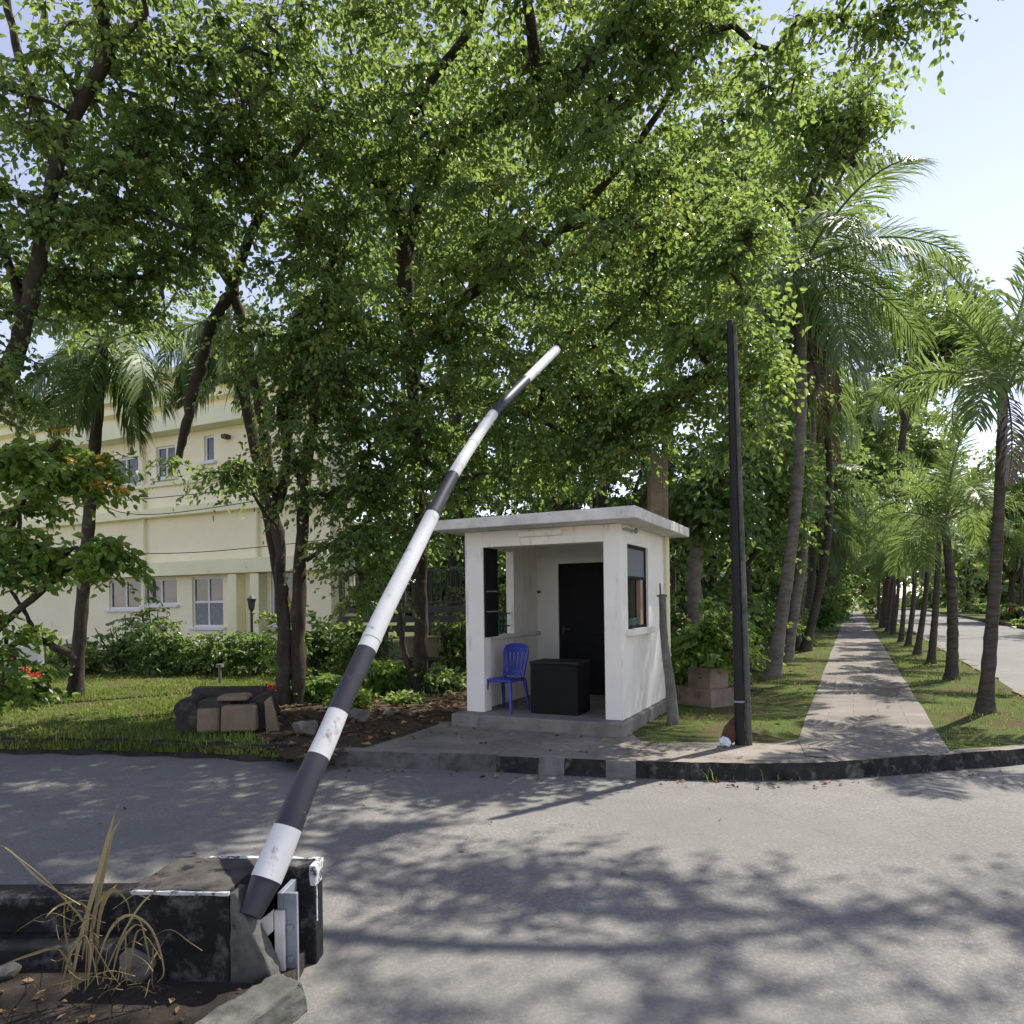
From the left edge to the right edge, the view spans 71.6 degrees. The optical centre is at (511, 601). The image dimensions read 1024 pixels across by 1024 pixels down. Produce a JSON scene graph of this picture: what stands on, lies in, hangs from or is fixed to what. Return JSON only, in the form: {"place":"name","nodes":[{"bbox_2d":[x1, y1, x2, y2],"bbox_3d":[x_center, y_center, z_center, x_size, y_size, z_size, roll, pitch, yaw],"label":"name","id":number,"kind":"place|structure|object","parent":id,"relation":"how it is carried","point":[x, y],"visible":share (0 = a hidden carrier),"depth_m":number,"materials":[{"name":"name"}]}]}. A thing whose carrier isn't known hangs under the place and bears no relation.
{"place":"outdoors","nodes":[
{"label":"outdoors","id":0,"kind":"place"},
{"bbox_2d":[0,605,1023,1023],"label":"road","id":1,"kind":"structure","parent":0,"point":[874,901],"depth_m":4.39,"materials":[{"name":"grey asphalt"}]},
{"bbox_2d":[0,948,305,1023],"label":"island soil","id":2,"kind":"structure","parent":1,"relation":"on","point":[126,1005],"depth_m":2.95,"materials":[{"name":"brown soil"}]},
{"bbox_2d":[0,961,21,979],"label":"stone","id":3,"kind":"object","parent":2,"relation":"on","point":[10,970],"visible":0.89,"depth_m":3.12,"materials":[{"name":"grey stone"}]},
{"bbox_2d":[0,883,139,968],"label":"wall","id":4,"kind":"structure","parent":2,"relation":"on","point":[21,905],"depth_m":3.36,"materials":[{"name":"black paint"}]},
{"bbox_2d":[0,807,200,1001],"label":"dry weed","id":5,"kind":"object","parent":2,"relation":"on","point":[100,875],"visible":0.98,"depth_m":2.92,"materials":[{"name":"plant"}]},
{"bbox_2d":[119,947,155,983],"bbox_3d":[-1.629,1.587,3.117,0.177,0.169,0.166,-1,0,0],"label":"stone","id":6,"kind":"object","parent":2,"relation":"on","point":[139,973],"visible":0.65,"depth_m":3.05,"materials":[{"name":"grey stone"}]},
{"bbox_2d":[128,856,323,982],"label":"barrier block","id":7,"kind":"structure","parent":2,"relation":"on","point":[199,904],"depth_m":3.09,"materials":[{"name":"black paint"}]},
{"bbox_2d":[239,345,559,919],"bbox_3d":[-0.369,-0.450,4.689,0.139,3.642,3.697,-1,0,26],"label":"barrier boom","id":8,"kind":"object","parent":7,"relation":"attached to","point":[270,869],"visible":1,"depth_m":3.58,"materials":[{"name":"black paint"}]},
{"bbox_2d":[194,972,307,1023],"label":"island kerb","id":9,"kind":"structure","parent":1,"relation":"on","point":[276,998],"depth_m":2.85,"materials":[{"name":"concrete"}]},
{"bbox_2d":[335,690,1023,780],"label":"kerb","id":10,"kind":"structure","parent":1,"relation":"on","point":[877,765],"depth_m":6.88,"materials":[{"name":"black paint"}]},
{"bbox_2d":[0,607,1023,771],"bbox_3d":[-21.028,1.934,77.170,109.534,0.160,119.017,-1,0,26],"label":"lawn","id":11,"kind":"structure","parent":0,"point":[655,732],"depth_m":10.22,"materials":[{"name":"green plant"}]},
{"bbox_2d":[0,659,80,707],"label":"shrub","id":12,"kind":"object","parent":11,"relation":"on","point":[37,682],"visible":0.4,"depth_m":11.51,"materials":[{"name":"green plant"}]},
{"bbox_2d":[44,637,114,674],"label":"shrub","id":13,"kind":"object","parent":11,"relation":"on","point":[66,661],"visible":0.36,"depth_m":16.35,"materials":[{"name":"green plant"}]},
{"bbox_2d":[0,428,158,717],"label":"flowering shrub","id":14,"kind":"object","parent":11,"relation":"on","point":[29,471],"visible":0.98,"depth_m":8.79,"materials":[{"name":"green plant"}]},
{"bbox_2d":[2,309,194,697],"bbox_3d":[-7.268,-1.575,12.465,3.273,6.604,2.697,-1,0,43],"label":"lawn palm","id":15,"kind":"object","parent":11,"relation":"on","point":[136,391],"visible":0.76,"depth_m":12.29,"materials":[{"name":"green plant"}]},
{"bbox_2d":[86,614,166,673],"bbox_3d":[-9.064,1.134,16.769,1.989,1.697,1.739,-1,0,0],"label":"shrub","id":16,"kind":"object","parent":11,"relation":"on","point":[114,648],"visible":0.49,"depth_m":16.54,"materials":[{"name":"green plant"}]},
{"bbox_2d":[1,52,258,355],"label":"broadleaf tree","id":17,"kind":"object","parent":11,"relation":"on","point":[176,317],"visible":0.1,"depth_m":42.54,"materials":[{"name":"green plant"}]},
{"bbox_2d":[119,595,169,668],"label":"shrub","id":18,"kind":"object","parent":11,"relation":"on","point":[147,611],"visible":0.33,"depth_m":17.28,"materials":[{"name":"green plant"}]},
{"bbox_2d":[0,736,292,762],"bbox_3d":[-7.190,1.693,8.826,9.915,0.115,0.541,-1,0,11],"label":"lawn edge grass","id":19,"kind":"structure","parent":11,"relation":"on","point":[111,746],"depth_m":8.16,"materials":[{"name":"green plant"}]},
{"bbox_2d":[120,617,203,676],"bbox_3d":[-7.961,1.094,16.242,1.862,1.513,1.598,-1,0,0],"label":"shrub","id":20,"kind":"object","parent":11,"relation":"on","point":[166,651],"visible":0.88,"depth_m":16.07,"materials":[{"name":"green plant"}]},
{"bbox_2d":[0,0,330,452],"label":"broadleaf tree","id":21,"kind":"object","parent":11,"relation":"on","point":[43,226],"visible":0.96,"depth_m":8.43,"materials":[{"name":"green plant"}]},
{"bbox_2d":[0,336,355,651],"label":"apartment building","id":22,"kind":"structure","parent":11,"relation":"on","point":[201,591],"depth_m":24.22,"materials":[{"name":"beige paint"}]},
{"bbox_2d":[104,580,142,611],"bbox_3d":[-14.002,-0.220,25.686,1.952,1.147,0.250,-1,0,25],"label":"window","id":23,"kind":"structure","parent":22,"relation":"in","point":[122,599],"depth_m":25.75,"materials":[{"name":"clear glass"}]},
{"bbox_2d":[107,457,140,488],"bbox_3d":[-13.963,-4.656,25.639,1.626,1.110,0.250,-1,0,25],"label":"window","id":24,"kind":"structure","parent":22,"relation":"in","point":[133,462],"depth_m":25.64,"materials":[{"name":"clear glass"}]},
{"bbox_2d":[139,578,179,607],"bbox_3d":[-12.334,-0.311,24.907,1.900,1.012,0.250,-1,0,25],"label":"window","id":25,"kind":"structure","parent":22,"relation":"in","point":[166,594],"depth_m":24.93,"materials":[{"name":"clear glass"}]},
{"bbox_2d":[151,445,177,481],"bbox_3d":[-12.073,-4.834,24.756,1.184,1.211,0.250,-1,0,25],"label":"window","id":26,"kind":"structure","parent":22,"relation":"in","point":[167,452],"depth_m":24.82,"materials":[{"name":"clear glass"}]},
{"bbox_2d":[187,576,225,629],"bbox_3d":[-10.267,0.049,23.946,1.681,1.789,0.250,-1,0,25],"label":"window","id":27,"kind":"structure","parent":22,"relation":"in","point":[207,591],"depth_m":24.01,"materials":[{"name":"white glass"}]},
{"bbox_2d":[170,630,246,675],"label":"shrub","id":28,"kind":"object","parent":11,"relation":"on","point":[204,653],"visible":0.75,"depth_m":15.84,"materials":[{"name":"green plant"}]},
{"bbox_2d":[153,305,291,685],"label":"lawn palm","id":29,"kind":"object","parent":11,"relation":"on","point":[215,368],"visible":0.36,"depth_m":13.53,"materials":[{"name":"green plant"}]},
{"bbox_2d":[0,0,453,704],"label":"broadleaf tree","id":30,"kind":"object","parent":11,"relation":"on","point":[316,376],"visible":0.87,"depth_m":9.84,"materials":[{"name":"green plant"}]},
{"bbox_2d":[173,686,280,732],"bbox_3d":[-3.563,1.361,9.059,1.254,0.498,1.049,-1,0,-9],"label":"abandoned sofa","id":31,"kind":"object","parent":11,"relation":"on","point":[203,709],"visible":0.98,"depth_m":8.70,"materials":[{"name":"fabric"}]},
{"bbox_2d":[211,630,276,676],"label":"shrub","id":32,"kind":"object","parent":11,"relation":"on","point":[253,646],"visible":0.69,"depth_m":15.68,"materials":[{"name":"green plant"}]},
{"bbox_2d":[252,601,317,684],"bbox_3d":[-4.331,0.888,13.575,1.230,1.898,1.020,-1,0,-19],"label":"shrub","id":33,"kind":"object","parent":11,"relation":"on","point":[273,669],"visible":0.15,"depth_m":13.48,"materials":[{"name":"green plant"}]},
{"bbox_2d":[304,609,356,676],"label":"shrub","id":34,"kind":"object","parent":11,"relation":"on","point":[316,659],"visible":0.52,"depth_m":15.23,"materials":[{"name":"green plant"}]},
{"bbox_2d":[216,105,502,635],"bbox_3d":[-6.516,-11.101,34.199,14.408,25.648,13.045,-1,0,0],"label":"broadleaf tree","id":35,"kind":"object","parent":11,"relation":"on","point":[290,291],"visible":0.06,"depth_m":33.07,"materials":[{"name":"green plant"}]},
{"bbox_2d":[253,679,466,758],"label":"soil","id":36,"kind":"structure","parent":11,"relation":"on","point":[343,740],"depth_m":9.30,"materials":[{"name":"brown soil"}]},
{"bbox_2d":[291,720,317,735],"bbox_3d":[-2.472,1.524,8.518,0.285,0.227,0.302,-1,0,-32],"label":"stone","id":37,"kind":"object","parent":36,"relation":"on","point":[305,728],"visible":0.87,"depth_m":8.41,"materials":[{"name":"grey stone"}]},
{"bbox_2d":[290,672,367,704],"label":"shrub","id":38,"kind":"object","parent":36,"relation":"on","point":[317,688],"visible":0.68,"depth_m":11.40,"materials":[{"name":"green plant"}]},
{"bbox_2d":[321,686,378,708],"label":"shrub","id":39,"kind":"object","parent":36,"relation":"on","point":[363,698],"visible":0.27,"depth_m":10.54,"materials":[{"name":"green plant"}]},
{"bbox_2d":[361,659,424,695],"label":"shrub","id":40,"kind":"object","parent":36,"relation":"on","point":[390,675],"visible":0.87,"depth_m":12.22,"materials":[{"name":"green plant"}]},
{"bbox_2d":[375,689,431,705],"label":"shrub","id":41,"kind":"object","parent":36,"relation":"on","point":[399,697],"visible":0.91,"depth_m":11.10,"materials":[{"name":"green plant"}]},
{"bbox_2d":[427,630,441,681],"bbox_3d":[-1.546,1.125,13.599,0.410,1.192,0.362,-1,0,0],"label":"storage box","id":42,"kind":"object","parent":36,"relation":"on","point":[433,647],"visible":0.56,"depth_m":13.44,"materials":[{"name":"brown"}]},
{"bbox_2d":[411,662,466,693],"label":"shrub","id":43,"kind":"object","parent":36,"relation":"on","point":[443,675],"visible":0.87,"depth_m":12.38,"materials":[{"name":"green plant"}]},
{"bbox_2d":[428,620,466,677],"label":"shrub","id":44,"kind":"object","parent":36,"relation":"on","point":[455,651],"visible":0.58,"depth_m":14.12,"materials":[{"name":"green plant"}]},
{"bbox_2d":[160,0,1003,692],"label":"broadleaf tree","id":45,"kind":"object","parent":36,"relation":"on","point":[622,230],"visible":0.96,"depth_m":9.68,"materials":[{"name":"green plant"}]},
{"bbox_2d":[323,621,397,675],"bbox_3d":[-3.152,1.028,14.696,1.646,1.363,1.552,-1,0,0],"label":"shrub","id":46,"kind":"object","parent":11,"relation":"on","point":[345,642],"visible":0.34,"depth_m":14.61,"materials":[{"name":"green plant"}]},
{"bbox_2d":[337,567,465,668],"bbox_3d":[-2.407,0.479,16.296,3.778,2.510,0.160,-1,0,23],"label":"terrace railing","id":47,"kind":"object","parent":11,"relation":"on","point":[432,609],"visible":0.33,"depth_m":16.05,"materials":[{"name":"black metal"}]},
{"bbox_2d":[275,0,596,641],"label":"broadleaf tree","id":48,"kind":"object","parent":11,"relation":"on","point":[443,38],"visible":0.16,"depth_m":26.24,"materials":[{"name":"green plant"}]},
{"bbox_2d":[387,391,554,604],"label":"broadleaf tree","id":49,"kind":"object","parent":11,"relation":"on","point":[459,513],"visible":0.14,"depth_m":17.69,"materials":[{"name":"green plant"}]},
{"bbox_2d":[450,584,506,646],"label":"shrub","id":50,"kind":"object","parent":11,"relation":"on","point":[501,590],"visible":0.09,"depth_m":14.33,"materials":[{"name":"green plant"}]},
{"bbox_2d":[0,631,1017,1023],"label":"leaf litter","id":51,"kind":"object","parent":11,"relation":"on","point":[380,729],"visible":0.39,"depth_m":8.72,"materials":[{"name":"brown plant"}]},
{"bbox_2d":[367,23,727,559],"bbox_3d":[2.179,-11.146,31.145,15.538,25.486,11.742,-1,0,0],"label":"broadleaf tree","id":52,"kind":"object","parent":11,"relation":"on","point":[657,148],"visible":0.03,"depth_m":29.57,"materials":[{"name":"green plant"}]},
{"bbox_2d":[433,505,688,737],"bbox_3d":[0.790,0.299,9.588,2.633,2.699,2.842,-1,0,26],"label":"guard booth","id":53,"kind":"object","parent":11,"relation":"on","point":[582,583],"visible":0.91,"depth_m":9.11,"materials":[{"name":"paint"}]},
{"bbox_2d":[487,643,529,713],"bbox_3d":[-0.059,0.972,9.191,0.446,0.855,0.500,-1,0,34],"label":"plastic chair","id":54,"kind":"object","parent":53,"relation":"on","point":[512,668],"visible":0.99,"depth_m":9.29,"materials":[{"name":"blue plastic"}]},
{"bbox_2d":[529,658,590,715],"bbox_3d":[0.612,1.063,8.972,0.650,0.649,0.472,-1,0,26],"label":"desk","id":55,"kind":"object","parent":53,"relation":"on","point":[560,686],"visible":1,"depth_m":8.78,"materials":[{"name":"black paint"}]},
{"bbox_2d":[559,562,604,694],"bbox_3d":[1.101,0.399,10.614,0.852,1.964,0.105,-1,0,26],"label":"door","id":56,"kind":"structure","parent":53,"relation":"in","point":[581,585],"depth_m":10.63,"materials":[{"name":"black wood"}]},
{"bbox_2d":[627,544,646,628],"bbox_3d":[1.543,-0.187,8.943,0.065,1.035,0.948,-1,0,26],"label":"window","id":57,"kind":"structure","parent":53,"relation":"in","point":[636,556],"depth_m":9.06,"materials":[{"name":"black glass"}]},
{"bbox_2d":[405,410,716,636],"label":"broadleaf tree","id":58,"kind":"object","parent":11,"relation":"on","point":[522,511],"visible":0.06,"depth_m":21.71,"materials":[{"name":"green plant"}]},
{"bbox_2d":[466,231,720,516],"bbox_3d":[2.081,-3.570,17.538,6.363,10.396,5.785,-1,0,0],"label":"broadleaf tree","id":59,"kind":"object","parent":11,"relation":"on","point":[642,496],"visible":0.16,"depth_m":16.95,"materials":[{"name":"green plant"}]},
{"bbox_2d":[647,454,667,518],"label":"concrete column","id":60,"kind":"structure","parent":11,"relation":"on","point":[657,497],"depth_m":12.07,"materials":[{"name":"concrete"}]},
{"bbox_2d":[657,583,678,724],"bbox_3d":[1.980,0.664,8.965,0.156,1.807,0.273,-1,0,-32],"label":"concrete post","id":61,"kind":"object","parent":11,"relation":"on","point":[672,708],"visible":0.94,"depth_m":8.93,"materials":[{"name":"concrete"}]},
{"bbox_2d":[596,417,785,601],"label":"broadleaf tree","id":62,"kind":"object","parent":11,"relation":"on","point":[713,561],"visible":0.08,"depth_m":19.56,"materials":[{"name":"green plant"}]},
{"bbox_2d":[538,42,846,632],"bbox_3d":[7.409,-10.363,30.218,13.049,23.771,11.228,-1,0,19],"label":"broadleaf tree","id":63,"kind":"object","parent":11,"relation":"on","point":[721,141],"visible":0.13,"depth_m":27.57,"materials":[{"name":"green plant"}]},
{"bbox_2d":[670,624,732,685],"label":"shrub","id":64,"kind":"object","parent":11,"relation":"on","point":[682,679],"visible":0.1,"depth_m":11.24,"materials":[{"name":"green plant"}]},
{"bbox_2d":[675,666,733,707],"bbox_3d":[2.976,1.263,10.654,0.872,0.592,0.691,-1,0,-31],"label":"planter box","id":65,"kind":"object","parent":11,"relation":"on","point":[712,688],"visible":0.63,"depth_m":10.40,"materials":[{"name":"concrete"}]},
{"bbox_2d":[671,596,770,678],"bbox_3d":[3.003,0.520,10.541,1.632,1.223,1.456,-1,0,0],"label":"shrub","id":66,"kind":"object","parent":65,"relation":"in","point":[706,642],"visible":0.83,"depth_m":10.31,"materials":[{"name":"green plant"}]},
{"bbox_2d":[645,436,791,624],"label":"broadleaf tree","id":67,"kind":"object","parent":11,"relation":"on","point":[702,516],"visible":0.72,"depth_m":12.77,"materials":[{"name":"green plant"}]},
{"bbox_2d":[670,567,767,636],"bbox_3d":[5.032,0.353,17.484,1.987,2.435,2.184,-1,0,-38],"label":"shrub","id":68,"kind":"object","parent":11,"relation":"on","point":[727,599],"visible":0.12,"depth_m":17.34,"materials":[{"name":"green plant"}]},
{"bbox_2d":[669,146,828,585],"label":"broadleaf tree","id":69,"kind":"object","parent":11,"relation":"on","point":[726,165],"visible":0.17,"depth_m":23.16,"materials":[{"name":"green plant"}]},
{"bbox_2d":[672,430,842,665],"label":"broadleaf tree","id":70,"kind":"object","parent":11,"relation":"on","point":[782,500],"visible":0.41,"depth_m":15.53,"materials":[{"name":"green plant"}]},
{"bbox_2d":[724,594,793,669],"bbox_3d":[5.052,0.667,15.464,1.692,1.822,1.737,-1,0,42],"label":"shrub","id":71,"kind":"object","parent":11,"relation":"on","point":[764,624],"visible":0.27,"depth_m":15.27,"materials":[{"name":"green plant"}]},
{"bbox_2d":[753,554,812,648],"bbox_3d":[7.795,0.073,21.006,2.234,2.947,2.030,-1,0,0],"label":"shrub","id":72,"kind":"object","parent":11,"relation":"on","point":[772,584],"visible":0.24,"depth_m":20.61,"materials":[{"name":"green plant"}]},
{"bbox_2d":[720,385,890,620],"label":"broadleaf tree","id":73,"kind":"object","parent":11,"relation":"on","point":[821,461],"visible":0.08,"depth_m":25.75,"materials":[{"name":"green plant"}]},
{"bbox_2d":[652,150,973,678],"bbox_3d":[5.726,-3.007,14.274,5.820,9.131,5.450,-1,0,41],"label":"coconut palm","id":74,"kind":"object","parent":11,"relation":"on","point":[812,344],"visible":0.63,"depth_m":13.69,"materials":[{"name":"green plant"}]},
{"bbox_2d":[709,304,927,662],"bbox_3d":[7.507,-2.859,17.727,4.776,8.822,5.228,-1,0,-39],"label":"coconut palm","id":75,"kind":"object","parent":11,"relation":"on","point":[795,604],"visible":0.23,"depth_m":17.45,"materials":[{"name":"green plant"}]},
{"bbox_2d":[759,460,879,625],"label":"coconut palm","id":76,"kind":"object","parent":11,"relation":"on","point":[849,522],"visible":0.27,"depth_m":25.38,"materials":[{"name":"green plant"}]},
{"bbox_2d":[730,42,915,650],"bbox_3d":[9.441,-7.300,21.049,4.857,17.561,4.832,-1,0,40],"label":"broadleaf tree","id":77,"kind":"object","parent":11,"relation":"on","point":[842,135],"visible":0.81,"depth_m":20.45,"materials":[{"name":"green plant"}]},
{"bbox_2d":[776,511,878,621],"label":"coconut palm","id":78,"kind":"object","parent":11,"relation":"on","point":[847,550],"visible":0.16,"depth_m":34.81,"materials":[{"name":"green plant"}]},
{"bbox_2d":[804,585,853,631],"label":"shrub","id":79,"kind":"object","parent":11,"relation":"on","point":[827,611],"visible":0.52,"depth_m":32.61,"materials":[{"name":"green plant"}]},
{"bbox_2d":[741,375,923,650],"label":"coconut palm","id":80,"kind":"object","parent":11,"relation":"on","point":[827,444],"visible":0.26,"depth_m":20.88,"materials":[{"name":"green plant"}]},
{"bbox_2d":[805,439,872,615],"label":"broadleaf tree","id":81,"kind":"object","parent":11,"relation":"on","point":[849,594],"visible":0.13,"depth_m":42.52,"materials":[{"name":"green plant"}]},
{"bbox_2d":[843,493,922,609],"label":"broadleaf tree","id":82,"kind":"object","parent":11,"relation":"on","point":[872,593],"visible":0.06,"depth_m":61.13,"materials":[{"name":"green plant"}]},
{"bbox_2d":[859,528,906,641],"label":"areca palm","id":83,"kind":"object","parent":11,"relation":"on","point":[901,638],"visible":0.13,"depth_m":24.28,"materials":[{"name":"green plant"}]},
{"bbox_2d":[819,339,950,598],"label":"broadleaf tree","id":84,"kind":"object","parent":11,"relation":"on","point":[883,445],"visible":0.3,"depth_m":38.00,"materials":[{"name":"green plant"}]},
{"bbox_2d":[853,511,944,634],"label":"areca palm","id":85,"kind":"object","parent":11,"relation":"on","point":[878,565],"visible":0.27,"depth_m":28.85,"materials":[{"name":"green plant"}]},
{"bbox_2d":[853,396,981,617],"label":"broadleaf tree","id":86,"kind":"object","parent":11,"relation":"on","point":[926,443],"visible":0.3,"depth_m":49.73,"materials":[{"name":"green plant"}]},
{"bbox_2d":[868,492,968,645],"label":"areca palm","id":87,"kind":"object","parent":11,"relation":"on","point":[908,640],"visible":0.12,"depth_m":22.30,"materials":[{"name":"green plant"}]},
{"bbox_2d":[869,471,988,653],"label":"areca palm","id":88,"kind":"object","parent":11,"relation":"on","point":[917,649],"visible":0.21,"depth_m":19.14,"materials":[{"name":"green plant"}]},
{"bbox_2d":[844,249,1023,627],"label":"broadleaf tree","id":89,"kind":"object","parent":11,"relation":"on","point":[945,346],"visible":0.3,"depth_m":35.82,"materials":[{"name":"green plant"}]},
{"bbox_2d":[853,246,1023,713],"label":"areca palm","id":90,"kind":"object","parent":11,"relation":"on","point":[999,355],"visible":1,"depth_m":9.43,"materials":[{"name":"green plant"}]},
{"bbox_2d":[856,406,1023,679],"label":"areca palm","id":91,"kind":"object","parent":11,"relation":"on","point":[946,498],"visible":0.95,"depth_m":13.23,"materials":[{"name":"green plant"}]},
{"bbox_2d":[878,468,1012,663],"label":"areca palm","id":92,"kind":"object","parent":11,"relation":"on","point":[931,658],"visible":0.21,"depth_m":16.38,"materials":[{"name":"green plant"}]},
{"bbox_2d":[0,0,1023,597],"label":"sky","id":93,"kind":"structure","parent":0,"point":[975,130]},
{"bbox_2d":[366,721,830,759],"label":"pavement","id":94,"kind":"structure","parent":0,"point":[546,742],"depth_m":7.63,"materials":[{"name":"concrete"}]},
{"bbox_2d":[727,320,751,745],"bbox_3d":[2.430,-0.727,7.580,0.199,4.568,0.118,-1,0,0],"label":"utility pole","id":95,"kind":"object","parent":94,"relation":"on","point":[742,701],"visible":0.94,"depth_m":7.55,"materials":[{"name":"grey metal"}]},
{"bbox_2d":[799,611,949,757],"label":"footpath","id":96,"kind":"structure","parent":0,"point":[857,718],"depth_m":9.84,"materials":[{"name":"concrete"}]},
{"bbox_2d":[899,605,1023,626],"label":"verge","id":97,"kind":"structure","parent":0,"point":[972,615],"depth_m":53.65,"materials":[{"name":"green plant"}]},
{"bbox_2d":[930,466,1015,611],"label":"broadleaf tree","id":98,"kind":"object","parent":97,"relation":"on","point":[963,585],"visible":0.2,"depth_m":65.33,"materials":[{"name":"green plant"}]},
{"bbox_2d":[952,428,1023,612],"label":"broadleaf tree","id":99,"kind":"object","parent":97,"relation":"on","point":[1012,576],"visible":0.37,"depth_m":45.84,"materials":[{"name":"green plant"}]},
{"bbox_2d":[985,521,1023,618],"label":"areca palm","id":100,"kind":"object","parent":97,"relation":"on","point":[1019,546],"visible":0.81,"depth_m":42.94,"materials":[{"name":"green plant"}]},
{"bbox_3d":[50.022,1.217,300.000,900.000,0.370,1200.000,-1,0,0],"label":"ground","id":101,"kind":"structure","parent":0,"visible":0},
{"bbox_2d":[354,519,1023,615],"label":"distant woods","id":102,"kind":"object","parent":101,"relation":"on","point":[757,583],"visible":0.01,"depth_m":87.69,"materials":[{"name":"green plant"}]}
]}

